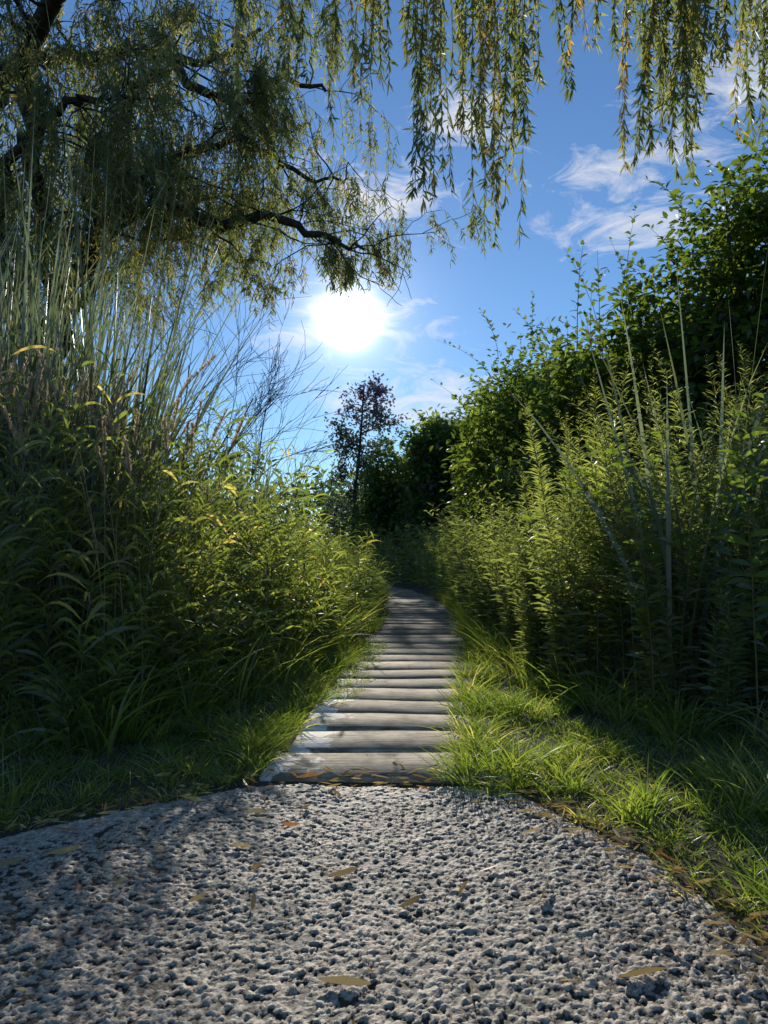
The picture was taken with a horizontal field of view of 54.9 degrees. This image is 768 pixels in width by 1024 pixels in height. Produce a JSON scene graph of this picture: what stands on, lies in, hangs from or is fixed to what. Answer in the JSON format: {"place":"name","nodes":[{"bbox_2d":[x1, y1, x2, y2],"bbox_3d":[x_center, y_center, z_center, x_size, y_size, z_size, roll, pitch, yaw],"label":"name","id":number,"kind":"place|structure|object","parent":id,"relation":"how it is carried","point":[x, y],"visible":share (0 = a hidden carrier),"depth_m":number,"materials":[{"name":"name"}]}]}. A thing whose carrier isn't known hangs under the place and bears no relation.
{"place":"outdoors","nodes":[
{"label":"outdoors","id":0,"kind":"place"},
{"bbox_2d":[0,783,767,1023],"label":"gravel path","id":1,"kind":"structure","parent":0,"point":[229,955],"depth_m":1.59,"materials":[{"name":"grey gravel"}]},
{"bbox_2d":[0,754,767,1023],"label":"fallen leaves","id":2,"kind":"object","parent":1,"relation":"on","point":[345,980],"visible":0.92,"depth_m":1.97,"materials":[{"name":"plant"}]},
{"bbox_2d":[0,576,767,951],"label":"ground","id":3,"kind":"structure","parent":0,"point":[598,812],"depth_m":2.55,"materials":[{"name":"green plant"}]},
{"bbox_2d":[0,338,244,725],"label":"seed grass","id":4,"kind":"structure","parent":3,"relation":"on","point":[127,462],"depth_m":3.81,"materials":[{"name":"plant"}]},
{"bbox_2d":[0,0,282,692],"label":"cattail reeds","id":5,"kind":"object","parent":3,"relation":"on","point":[88,337],"visible":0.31,"depth_m":4.49,"materials":[{"name":"green plant"}]},
{"bbox_2d":[0,245,397,752],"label":"reed grass","id":6,"kind":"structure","parent":3,"relation":"on","point":[277,583],"depth_m":3.74,"materials":[{"name":"green plant"}]},
{"bbox_2d":[119,208,356,543],"bbox_3d":[-1.868,-1.614,10.341,3.615,6.018,3.459,1,-3,-23],"label":"bare shrub","id":7,"kind":"object","parent":3,"relation":"on","point":[270,395],"visible":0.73,"depth_m":10.39,"materials":[{"name":"brown plant"}]},
{"bbox_2d":[156,395,329,602],"bbox_3d":[-2.758,-0.022,8.599,4.347,2.608,3.512,0,-3,0],"label":"bare shrub","id":8,"kind":"object","parent":3,"relation":"on","point":[255,487],"visible":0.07,"depth_m":8.22,"materials":[{"name":"green plant"}]},
{"bbox_2d":[162,429,401,566],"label":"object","id":9,"kind":"object","parent":3,"relation":"on","point":[306,490],"visible":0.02,"depth_m":38.01,"materials":[{"name":"green plant"}]},
{"bbox_2d":[314,371,412,554],"bbox_3d":[-0.831,-1.589,29.119,3.918,8.036,3.957,0,-3,0],"label":"slender tree","id":10,"kind":"object","parent":3,"relation":"on","point":[378,391],"visible":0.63,"depth_m":29.06,"materials":[{"name":"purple plant"}]},
{"bbox_2d":[268,520,467,586],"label":"marsh weeds","id":11,"kind":"object","parent":3,"relation":"on","point":[402,572],"visible":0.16,"depth_m":19.21,"materials":[{"name":"green plant"}]},
{"bbox_2d":[297,523,438,574],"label":"marsh reeds","id":12,"kind":"object","parent":3,"relation":"on","point":[364,542],"depth_m":25.50,"materials":[{"name":"green plant"}]},
{"bbox_2d":[331,430,422,570],"bbox_3d":[0.294,-0.320,27.385,4.017,5.462,4.473,-2,-4,33],"label":"deciduous tree","id":13,"kind":"object","parent":3,"relation":"on","point":[383,494],"visible":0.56,"depth_m":26.48,"materials":[{"name":"green plant"}]},
{"bbox_2d":[260,585,506,783],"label":"boardwalk","id":14,"kind":"structure","parent":3,"relation":"on","point":[382,729],"depth_m":3.59,"materials":[{"name":"grey wood"}]},
{"bbox_2d":[0,0,767,401],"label":"willow tree","id":15,"kind":"object","parent":3,"relation":"on","point":[144,170],"visible":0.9,"depth_m":9.74,"materials":[{"name":"green plant"}]},
{"bbox_2d":[0,575,767,757],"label":"bank grass","id":16,"kind":"structure","parent":3,"relation":"on","point":[286,662],"depth_m":3.69,"materials":[{"name":"green plant"}]},
{"bbox_2d":[383,404,466,555],"bbox_3d":[1.809,-0.738,25.113,3.988,5.901,3.802,-3,-4,43],"label":"deciduous tree","id":17,"kind":"object","parent":3,"relation":"on","point":[423,463],"visible":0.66,"depth_m":24.40,"materials":[{"name":"green plant"}]},
{"bbox_2d":[421,368,504,536],"bbox_3d":[3.479,-1.146,24.256,4.503,6.785,4.917,0,-3,0],"label":"deciduous tree","id":18,"kind":"object","parent":3,"relation":"on","point":[479,402],"visible":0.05,"depth_m":23.89,"materials":[{"name":"green plant"}]},
{"bbox_2d":[430,291,599,593],"bbox_3d":[2.350,-1.198,12.122,3.202,5.576,4.302,-2,-4,35],"label":"leafy shrub","id":19,"kind":"object","parent":3,"relation":"on","point":[501,411],"visible":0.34,"depth_m":11.39,"materials":[{"name":"green plant"}]},
{"bbox_2d":[496,325,635,476],"bbox_3d":[4.740,-1.627,18.991,5.452,7.042,8.694,-2,-4,33],"label":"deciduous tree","id":20,"kind":"object","parent":3,"relation":"on","point":[553,345],"depth_m":19.99,"materials":[{"name":"green plant"}]},
{"bbox_2d":[408,335,767,734],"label":"goldenrod plants","id":21,"kind":"object","parent":3,"relation":"on","point":[512,587],"visible":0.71,"depth_m":4.20,"materials":[{"name":"green plant"}]},
{"bbox_2d":[454,121,767,554],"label":"leafy shrub","id":22,"kind":"object","parent":3,"relation":"on","point":[709,329],"visible":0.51,"depth_m":7.94,"materials":[{"name":"green plant"}]},
{"bbox_2d":[509,251,767,716],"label":"cattail reeds","id":23,"kind":"object","parent":3,"relation":"on","point":[666,550],"visible":0.46,"depth_m":3.78,"materials":[{"name":"green plant"}]},
{"bbox_2d":[521,393,767,738],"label":"broadleaf weeds","id":24,"kind":"object","parent":3,"relation":"on","point":[739,483],"visible":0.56,"depth_m":3.53,"materials":[{"name":"green plant"}]},
{"bbox_2d":[0,0,767,544],"label":"sky","id":25,"kind":"structure","parent":0,"point":[577,191],"materials":[{"name":"blue"}]}
]}

